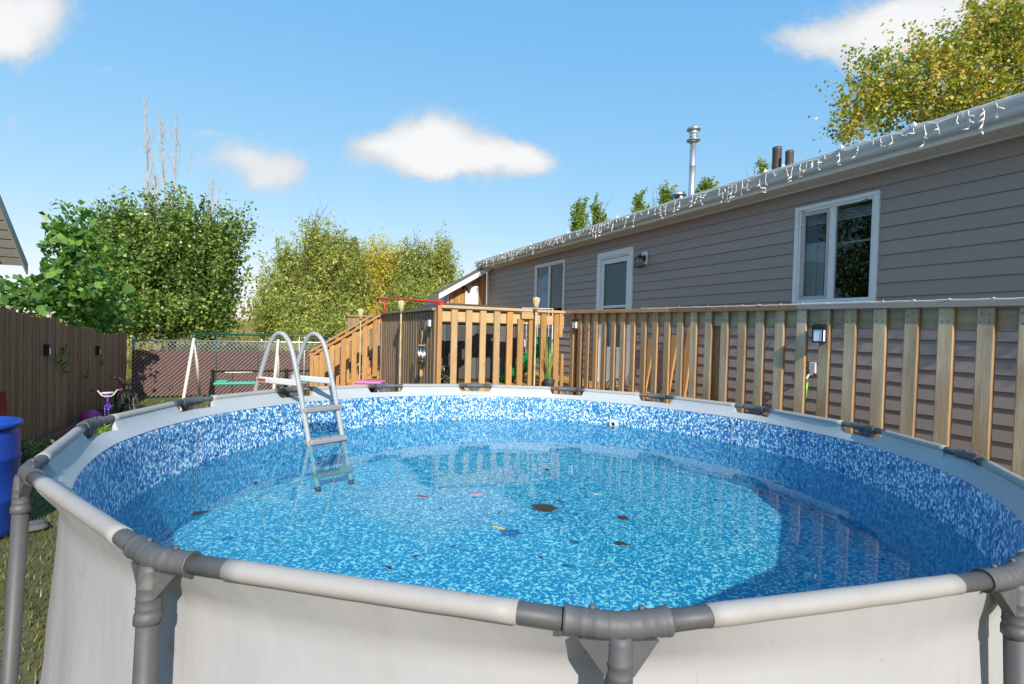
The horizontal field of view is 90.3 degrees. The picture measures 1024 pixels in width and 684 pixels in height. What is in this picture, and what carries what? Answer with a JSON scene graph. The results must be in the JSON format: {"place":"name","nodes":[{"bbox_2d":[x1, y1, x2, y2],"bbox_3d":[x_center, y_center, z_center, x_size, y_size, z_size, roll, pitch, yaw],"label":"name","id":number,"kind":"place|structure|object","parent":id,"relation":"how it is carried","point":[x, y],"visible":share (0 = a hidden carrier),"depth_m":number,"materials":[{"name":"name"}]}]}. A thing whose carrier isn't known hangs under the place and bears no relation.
{"place":"outdoors","nodes":[
{"label":"outdoors","id":0,"kind":"place"},
{"bbox_2d":[0,380,374,683],"bbox_3d":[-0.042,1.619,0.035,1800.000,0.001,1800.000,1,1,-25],"label":"ground","id":1,"kind":"structure","parent":0,"point":[27,678],"depth_m":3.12,"materials":[{"name":"green plant"}]},
{"bbox_2d":[0,416,23,538],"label":"plastic barrel","id":2,"kind":"object","parent":1,"relation":"on","point":[10,449],"visible":0.81,"depth_m":3.73,"materials":[{"name":"blue plastic"}]},
{"bbox_2d":[0,195,27,274],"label":"neighbour shed","id":3,"kind":"structure","parent":1,"relation":"on","point":[11,252],"depth_m":8.55,"materials":[{"name":"beige wood"}]},
{"bbox_2d":[21,434,53,459],"bbox_3d":[-5.509,1.222,5.834,0.544,0.262,0.596,1,1,-25],"label":"weed","id":4,"kind":"object","parent":1,"relation":"on","point":[32,452],"visible":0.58,"depth_m":5.76,"materials":[{"name":"green plant"}]},
{"bbox_2d":[29,519,46,523],"bbox_3d":[-3.692,1.405,3.938,0.135,0.044,0.104,1,1,-25],"label":"stone","id":5,"kind":"object","parent":1,"relation":"on","point":[37,521],"visible":0.42,"depth_m":3.94,"materials":[{"name":"grey stone"}]},
{"bbox_2d":[29,522,48,531],"bbox_3d":[-3.627,1.406,3.868,0.168,0.052,0.134,1,1,-25],"label":"stone","id":6,"kind":"object","parent":1,"relation":"on","point":[38,526],"visible":0.7,"depth_m":3.85,"materials":[{"name":"grey stone"}]},
{"bbox_2d":[21,420,79,461],"bbox_3d":[-5.896,1.267,6.442,0.090,0.090,4.201,1,1,-26],"label":"landscape timber","id":7,"kind":"object","parent":1,"relation":"on","point":[58,434],"visible":0.29,"depth_m":6.61,"materials":[{"name":"red wood"}]},
{"bbox_2d":[0,307,126,449],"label":"board fence","id":8,"kind":"object","parent":1,"relation":"on","point":[44,398],"visible":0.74,"depth_m":6.93,"materials":[{"name":"brown wood"}]},
{"bbox_2d":[0,391,6,415],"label":"red sledge","id":9,"kind":"object","parent":8,"relation":"attached to","point":[3,405],"visible":0.41,"depth_m":5.50,"materials":[{"name":"red plastic"}]},
{"bbox_2d":[44,344,51,355],"bbox_3d":[-6.113,0.102,6.705,0.057,0.150,0.092,1,1,-25],"label":"solar light","id":10,"kind":"object","parent":8,"relation":"attached to","point":[47,349],"visible":1,"depth_m":6.67,"materials":[{"name":"black plastic"}]},
{"bbox_2d":[56,353,61,372],"bbox_3d":[-6.262,0.290,7.030,0.067,0.270,0.138,1,1,-25],"label":"vine sprig","id":11,"kind":"object","parent":8,"relation":"attached to","point":[59,361],"visible":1,"depth_m":7.05,"materials":[{"name":"green plant"}]},
{"bbox_2d":[61,344,68,357],"bbox_3d":[-6.359,0.140,7.244,0.121,0.221,0.089,2,1,27],"label":"vine sprig","id":12,"kind":"object","parent":8,"relation":"attached to","point":[64,348],"visible":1,"depth_m":7.23,"materials":[{"name":"green plant"}]},
{"bbox_2d":[62,361,68,375],"bbox_3d":[-6.366,0.380,7.259,0.070,0.226,0.112,1,1,-25],"label":"vine sprig","id":13,"kind":"object","parent":8,"relation":"attached to","point":[66,367],"visible":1,"depth_m":7.23,"materials":[{"name":"green plant"}]},
{"bbox_2d":[96,346,101,354],"bbox_3d":[-7.046,0.141,8.677,0.057,0.150,0.092,1,1,-25],"label":"solar light","id":14,"kind":"object","parent":8,"relation":"attached to","point":[98,350],"visible":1,"depth_m":8.64,"materials":[{"name":"black plastic"}]},
{"bbox_2d":[0,199,145,333],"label":"broadleaf bush","id":15,"kind":"object","parent":1,"relation":"on","point":[79,293],"visible":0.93,"depth_m":8.59,"materials":[{"name":"green plant"}]},
{"bbox_2d":[79,409,100,421],"bbox_3d":[-6.362,1.152,7.681,0.270,0.270,0.266,1,1,-25],"label":"play ball","id":16,"kind":"object","parent":1,"relation":"on","point":[87,414],"visible":0.59,"depth_m":7.60,"materials":[{"name":"purple plastic"}]},
{"bbox_2d":[93,424,110,435],"bbox_3d":[-5.636,1.236,6.974,0.461,0.229,0.541,1,1,-25],"label":"weed","id":17,"kind":"object","parent":1,"relation":"on","point":[102,428],"visible":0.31,"depth_m":7.00,"materials":[{"name":"green plant"}]},
{"bbox_2d":[90,388,123,424],"bbox_3d":[-6.408,1.012,8.005,0.390,0.563,0.841,-1,3,-61],"label":"kids bike","id":18,"kind":"object","parent":1,"relation":"on","point":[107,411],"visible":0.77,"depth_m":7.88,"materials":[{"name":"metal"}]},
{"bbox_2d":[110,375,146,412],"bbox_3d":[-6.665,0.922,8.745,0.490,0.703,1.107,-3,4,-73],"label":"kids bike","id":19,"kind":"object","parent":1,"relation":"on","point":[123,401],"visible":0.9,"depth_m":8.75,"materials":[{"name":"metal"}]},
{"bbox_2d":[55,181,263,349],"bbox_3d":[-9.861,-1.792,14.514,4.968,5.677,4.136,1,1,-25],"label":"leafy tree","id":20,"kind":"object","parent":1,"relation":"on","point":[181,260],"visible":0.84,"depth_m":14.11,"materials":[{"name":"green plant"}]},
{"bbox_2d":[135,89,222,221],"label":"bare tree branches","id":21,"kind":"object","parent":20,"relation":"attached to","point":[147,190],"visible":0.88,"depth_m":14.77,"materials":[{"name":"grey plant"}]},
{"bbox_2d":[180,333,329,411],"bbox_3d":[-5.106,0.545,10.409,2.634,1.417,1.609,1,1,-25],"label":"swing set","id":22,"kind":"object","parent":1,"relation":"on","point":[194,347],"visible":0.7,"depth_m":10.16,"materials":[{"name":"beige paint"}]},
{"bbox_2d":[131,337,379,398],"bbox_3d":[-4.647,0.588,12.153,7.260,1.290,0.098,1,1,-25],"label":"chain link fence","id":23,"kind":"object","parent":1,"relation":"on","point":[174,365],"visible":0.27,"depth_m":11.14,"materials":[{"name":"metal"}]},
{"bbox_2d":[240,204,382,341],"bbox_3d":[-10.315,-3.567,26.327,7.035,8.733,6.903,1,1,-25],"label":"willow tree","id":24,"kind":"object","parent":1,"relation":"on","point":[319,275],"visible":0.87,"depth_m":25.80,"materials":[{"name":"green plant"}]},
{"bbox_2d":[261,297,361,350],"bbox_3d":[-7.045,-0.336,19.011,4.066,2.735,2.571,1,1,-9],"label":"shrub","id":25,"kind":"object","parent":1,"relation":"on","point":[324,327],"visible":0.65,"depth_m":18.63,"materials":[{"name":"green plant"}]},
{"bbox_2d":[358,308,363,379],"bbox_3d":[-2.691,0.379,9.004,0.112,1.948,0.107,1,1,-25],"label":"tiki torch","id":26,"kind":"object","parent":1,"relation":"on","point":[360,311],"visible":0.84,"depth_m":8.98,"materials":[{"name":"brown wood"}]},
{"bbox_2d":[353,379,385,391],"bbox_3d":[-2.447,1.017,8.776,0.500,0.704,0.820,1,1,0],"label":"kids picnic table","id":27,"kind":"object","parent":1,"relation":"on","point":[362,382],"visible":0.16,"depth_m":8.61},
{"bbox_2d":[345,227,423,317],"bbox_3d":[-7.632,-2.899,28.448,5.115,7.450,5.405,1,1,-25],"label":"willow tree","id":28,"kind":"object","parent":1,"relation":"on","point":[383,262],"visible":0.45,"depth_m":28.18,"materials":[{"name":"yellow plant"}]},
{"bbox_2d":[398,300,404,391],"bbox_3d":[-1.766,0.369,8.030,0.112,2.059,0.107,1,1,-25],"label":"tiki torch","id":29,"kind":"object","parent":1,"relation":"on","point":[401,303],"visible":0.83,"depth_m":8.01,"materials":[{"name":"brown wood"}]},
{"bbox_2d":[374,220,464,314],"bbox_3d":[-4.515,-3.169,27.404,5.541,8.186,5.371,1,1,-25],"label":"willow tree","id":30,"kind":"object","parent":1,"relation":"on","point":[424,274],"visible":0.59,"depth_m":27.24,"materials":[{"name":"green plant"}]},
{"bbox_2d":[418,321,422,383],"bbox_3d":[-1.204,0.576,6.859,0.110,1.726,0.241,1,1,-25],"label":"shepherd hook","id":31,"kind":"object","parent":1,"relation":"on","point":[419,346],"visible":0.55,"depth_m":6.84,"materials":[{"name":"black metal"}]},
{"bbox_2d":[417,333,425,377],"bbox_3d":[-1.198,0.166,6.742,0.116,0.630,0.116,1,1,-25],"label":"wind chime","id":32,"kind":"object","parent":31,"relation":"hanging from","point":[421,355],"visible":1,"depth_m":6.74,"materials":[{"name":"silver wood"}]},
{"bbox_2d":[427,268,490,304],"bbox_3d":[-1.705,-0.380,13.698,1.372,3.310,2.560,1,1,-25],"label":"lean to","id":33,"kind":"object","parent":1,"relation":"on","point":[476,294],"visible":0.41,"depth_m":12.88,"materials":[{"name":"white wood"}]},
{"bbox_2d":[462,286,470,289],"bbox_3d":[-1.151,-1.351,12.802,0.245,0.104,0.151,1,1,-25],"label":"flood light","id":34,"kind":"object","parent":33,"relation":"attached to","point":[466,288],"visible":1,"depth_m":12.77,"materials":[{"name":"black metal"}]},
{"bbox_2d":[465,285,478,303],"bbox_3d":[-1.043,-0.462,12.977,0.350,1.940,0.038,1,1,-25],"label":"door","id":35,"kind":"structure","parent":33,"relation":"in","point":[471,296],"depth_m":12.94,"materials":[{"name":"white plastic"}]},
{"bbox_2d":[309,305,673,402],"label":"deck","id":36,"kind":"structure","parent":1,"relation":"on","point":[380,333],"depth_m":7.49,"materials":[{"name":"brown wood"}]},
{"bbox_2d":[376,297,443,315],"bbox_3d":[-1.917,-0.173,9.268,0.268,1.482,4.759,1,1,-25],"label":"red stand","id":37,"kind":"object","parent":36,"relation":"on","point":[438,302],"visible":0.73,"depth_m":8.63,"materials":[{"name":"metal"}]},
{"bbox_2d":[426,316,431,326],"bbox_3d":[-1.118,-0.274,6.864,0.057,0.150,0.092,1,1,-25],"label":"solar light","id":38,"kind":"object","parent":36,"relation":"attached to","point":[428,321],"visible":1,"depth_m":6.84,"materials":[{"name":"white plastic"}]},
{"bbox_2d":[441,365,449,383],"bbox_3d":[-0.954,0.486,7.255,0.060,0.312,0.312,2,2,35],"label":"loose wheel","id":39,"kind":"object","parent":36,"relation":"on","point":[442,367],"visible":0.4,"depth_m":7.24,"materials":[{"name":"rubber"}]},
{"bbox_2d":[441,325,492,375],"bbox_3d":[-0.727,0.135,7.583,1.132,0.200,0.031,-37,17,-24],"label":"leaning board","id":40,"kind":"object","parent":36,"relation":"on","point":[445,360],"visible":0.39,"depth_m":7.57,"materials":[{"name":"black wood"}]},
{"bbox_2d":[416,303,525,382],"bbox_3d":[-0.788,0.001,8.581,1.528,1.220,1.535,1,1,-25],"label":"hot tub","id":41,"kind":"object","parent":36,"relation":"on","point":[446,331],"visible":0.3,"depth_m":7.92,"materials":[{"name":"grey plastic"}]},
{"bbox_2d":[499,337,551,381],"bbox_3d":[0.246,0.284,7.982,0.954,0.754,0.330,2,2,35],"label":"green slide","id":42,"kind":"object","parent":36,"relation":"on","point":[502,378],"visible":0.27,"depth_m":7.89,"materials":[{"name":"plastic"}]},
{"bbox_2d":[546,308,561,358],"bbox_3d":[0.817,-0.016,9.900,0.420,1.280,0.409,1,1,-25],"label":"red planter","id":43,"kind":"object","parent":36,"relation":"on","point":[558,309],"visible":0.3,"depth_m":9.80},
{"bbox_2d":[646,339,651,391],"bbox_3d":[1.947,0.335,7.302,0.031,0.761,0.120,12,-3,-25],"label":"leaning plank","id":44,"kind":"object","parent":36,"relation":"on","point":[649,348],"visible":0.35,"depth_m":7.27,"materials":[{"name":"brown wood"}]},
{"bbox_2d":[670,335,676,389],"bbox_3d":[2.146,0.315,6.882,0.030,0.830,0.120,11,-2,-25],"label":"leaning plank","id":45,"kind":"object","parent":36,"relation":"on","point":[673,348],"visible":0.35,"depth_m":6.85,"materials":[{"name":"brown wood"}]},
{"bbox_2d":[683,327,689,396],"bbox_3d":[2.272,0.269,6.617,0.031,0.939,0.120,10,-2,-25],"label":"leaning plank","id":46,"kind":"object","parent":36,"relation":"on","point":[686,365],"visible":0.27,"depth_m":6.60,"materials":[{"name":"brown wood"}]},
{"bbox_2d":[0,383,1023,683],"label":"swimming pool","id":47,"kind":"structure","parent":1,"relation":"on","point":[760,571],"depth_m":2.69,"materials":[{"name":"plastic"}]},
{"bbox_2d":[192,510,217,515],"bbox_3d":[-1.500,0.830,2.488,0.117,0.006,0.050,1,2,-34],"label":"leaf","id":48,"kind":"object","parent":47,"relation":"in","point":[197,512],"visible":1,"depth_m":2.47,"materials":[{"name":"plant"}]},
{"bbox_2d":[253,331,354,491],"bbox_3d":[-1.839,0.687,4.246,1.125,1.554,0.321,2,1,26],"label":"pool ladder","id":49,"kind":"object","parent":47,"relation":"attached to","point":[296,378],"visible":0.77,"depth_m":4.11,"materials":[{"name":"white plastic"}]},
{"bbox_2d":[531,504,563,511],"bbox_3d":[0.184,0.869,2.670,0.178,0.006,0.128,2,1,3],"label":"leaf","id":50,"kind":"object","parent":47,"relation":"in","point":[545,507],"visible":1,"depth_m":2.67,"materials":[{"name":"plant"}]},
{"bbox_2d":[613,541,631,545],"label":"leaf","id":51,"kind":"object","parent":47,"relation":"in","point":[619,543],"visible":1,"depth_m":2.24,"materials":[{"name":"plant"}]},
{"bbox_2d":[616,515,630,519],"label":"leaf","id":52,"kind":"object","parent":47,"relation":"in","point":[622,517],"visible":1,"depth_m":2.55,"materials":[{"name":"plant"}]},
{"bbox_2d":[533,297,539,385],"bbox_3d":[0.320,0.413,7.246,0.112,2.113,0.107,1,1,-25],"label":"tiki torch","id":53,"kind":"object","parent":1,"relation":"on","point":[536,300],"visible":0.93,"depth_m":7.22,"materials":[{"name":"brown wood"}]},
{"bbox_2d":[542,334,556,393],"bbox_3d":[0.523,0.667,7.320,0.194,1.612,0.176,2,1,16],"label":"reed planter","id":54,"kind":"object","parent":1,"relation":"on","point":[548,381],"visible":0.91,"depth_m":7.29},
{"bbox_2d":[568,195,590,231],"bbox_3d":[3.030,-2.871,23.894,1.952,8.097,1.746,1,1,-25],"label":"poplar tree","id":55,"kind":"object","parent":1,"relation":"on","point":[579,216],"visible":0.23,"depth_m":23.74,"materials":[{"name":"green plant"}]},
{"bbox_2d":[588,192,608,224],"bbox_3d":[4.201,-3.049,24.732,1.661,8.475,2.205,1,1,-25],"label":"poplar tree","id":56,"kind":"object","parent":1,"relation":"on","point":[595,211],"visible":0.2,"depth_m":24.71,"materials":[{"name":"green plant"}]},
{"bbox_2d":[630,187,656,212],"bbox_3d":[6.070,-3.017,23.881,1.722,8.554,1.841,1,1,-25],"label":"poplar tree","id":57,"kind":"object","parent":1,"relation":"on","point":[639,205],"visible":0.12,"depth_m":23.72,"materials":[{"name":"green plant"}]},
{"bbox_2d":[657,179,687,204],"bbox_3d":[7.207,-3.147,23.898,1.829,8.866,1.934,1,1,-25],"label":"poplar tree","id":58,"kind":"object","parent":1,"relation":"on","point":[664,197],"visible":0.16,"depth_m":23.74,"materials":[{"name":"green plant"}]},
{"bbox_2d":[695,176,720,193],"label":"poplar tree","id":59,"kind":"object","parent":1,"relation":"on","point":[707,184],"visible":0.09,"depth_m":23.68,"materials":[{"name":"green plant"}]},
{"bbox_2d":[446,93,1023,470],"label":"house","id":60,"kind":"structure","parent":1,"relation":"on","point":[936,216],"depth_m":5.03,"materials":[{"name":"grey plastic"}]},
{"bbox_2d":[534,259,565,328],"bbox_3d":[0.746,-0.926,10.150,0.064,1.309,1.194,1,1,-25],"label":"window","id":61,"kind":"structure","parent":60,"relation":"in","point":[544,285],"depth_m":10.31,"materials":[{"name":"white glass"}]},
{"bbox_2d":[596,246,633,386],"bbox_3d":[1.653,-0.376,8.230,0.110,2.197,0.934,1,1,-25],"label":"door","id":62,"kind":"structure","parent":60,"relation":"in","point":[615,276],"depth_m":8.22,"materials":[{"name":"white plastic"}]},
{"bbox_2d":[634,251,647,267],"bbox_3d":[1.901,-1.215,7.503,0.154,0.244,0.123,1,1,-25],"label":"wall lantern","id":63,"kind":"object","parent":60,"relation":"attached to","point":[644,256],"depth_m":7.48,"materials":[{"name":"black plastic"}]},
{"bbox_2d":[669,190,686,199],"bbox_3d":[2.947,-2.405,9.056,0.300,0.563,0.300,1,1,-25],"label":"mushroom vent","id":64,"kind":"object","parent":60,"relation":"attached to","point":[675,195],"visible":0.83,"depth_m":8.99,"materials":[{"name":"silver metal"}]},
{"bbox_2d":[686,125,700,195],"bbox_3d":[3.099,-2.918,8.752,0.240,1.610,0.240,1,1,-25],"label":"chimney pipe","id":65,"kind":"object","parent":60,"relation":"on","point":[693,131],"visible":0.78,"depth_m":8.70,"materials":[{"name":"silver metal"}]},
{"bbox_2d":[473,92,1023,270],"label":"icicle lights","id":66,"kind":"object","parent":60,"relation":"attached to","point":[914,124],"visible":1,"depth_m":5.05},
{"bbox_2d":[772,146,781,169],"bbox_3d":[3.494,-2.253,6.725,0.220,0.629,0.217,1,1,-25],"label":"vent pipe","id":67,"kind":"object","parent":60,"relation":"on","point":[776,157],"visible":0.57,"depth_m":6.67,"materials":[{"name":"metal"}]},
{"bbox_2d":[785,150,793,165],"bbox_3d":[3.570,-2.196,6.562,0.190,0.527,0.187,1,1,-25],"label":"vent pipe","id":68,"kind":"object","parent":60,"relation":"on","point":[789,157],"visible":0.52,"depth_m":6.52,"materials":[{"name":"metal"}]},
{"bbox_2d":[807,362,816,381],"bbox_3d":[3.016,0.307,5.160,0.119,0.200,0.088,2,1,1],"label":"garden tap","id":69,"kind":"object","parent":60,"relation":"attached to","point":[811,369],"visible":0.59,"depth_m":5.15,"materials":[{"name":"white plastic"}]},
{"bbox_2d":[792,190,880,303],"bbox_3d":[3.206,-0.878,5.031,0.139,1.034,0.826,1,1,-25],"label":"window","id":70,"kind":"structure","parent":60,"relation":"in","point":[814,265],"depth_m":5.07,"materials":[{"name":"white plastic"}]},
{"bbox_2d":[745,157,771,173],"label":"poplar tree","id":71,"kind":"object","parent":1,"relation":"on","point":[761,167],"visible":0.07,"depth_m":23.74,"materials":[{"name":"green plant"}]},
{"bbox_2d":[566,298,1023,477],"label":"picket fence","id":72,"kind":"object","parent":1,"relation":"on","point":[986,320],"visible":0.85,"depth_m":4.00,"materials":[{"name":"brown wood"}]},
{"bbox_2d":[572,318,577,328],"bbox_3d":[0.898,-0.261,7.267,0.057,0.150,0.092,1,1,-25],"label":"solar light","id":73,"kind":"object","parent":72,"relation":"attached to","point":[575,323],"visible":1,"depth_m":7.24,"materials":[{"name":"white plastic"}]},
{"bbox_2d":[812,324,826,342],"bbox_3d":[2.430,-0.070,4.021,0.057,0.150,0.092,1,1,-25],"label":"solar light","id":74,"kind":"object","parent":72,"relation":"attached to","point":[819,333],"visible":1,"depth_m":4.00,"materials":[{"name":"plastic"}]},
{"bbox_2d":[641,297,1023,308],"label":"cable lights","id":75,"kind":"object","parent":72,"relation":"attached to","point":[864,301],"visible":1,"depth_m":3.67},
{"bbox_2d":[808,0,1023,152],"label":"autumn tree","id":76,"kind":"object","parent":1,"relation":"on","point":[995,42],"visible":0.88,"depth_m":12.05,"materials":[{"name":"yellow plant"}]},
{"bbox_2d":[36,313,370,372],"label":"dry grass","id":77,"kind":"structure","parent":0,"point":[241,331],"depth_m":21.27,"materials":[{"name":"beige plant"}]},
{"bbox_2d":[126,362,374,397],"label":"tall grass","id":78,"kind":"structure","parent":0,"point":[128,375],"depth_m":12.23,"materials":[{"name":"green plant"}]},
{"bbox_2d":[0,0,1023,320],"label":"sky","id":79,"kind":"structure","parent":0,"point":[488,120],"materials":[{"name":"blue"}]},
{"bbox_2d":[522,308,552,380],"bbox_3d":[0.452,0.030,8.612,0.544,1.228,0.444,1,1,-5],"label":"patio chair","id":80,"kind":"object","parent":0,"point":[524,352],"visible":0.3,"depth_m":8.79,"materials":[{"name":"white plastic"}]},
{"bbox_2d":[606,378,627,391],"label":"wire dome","id":81,"kind":"structure","parent":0,"point":[616,389],"depth_m":7.24,"materials":[{"name":"grey metal"}]}
]}

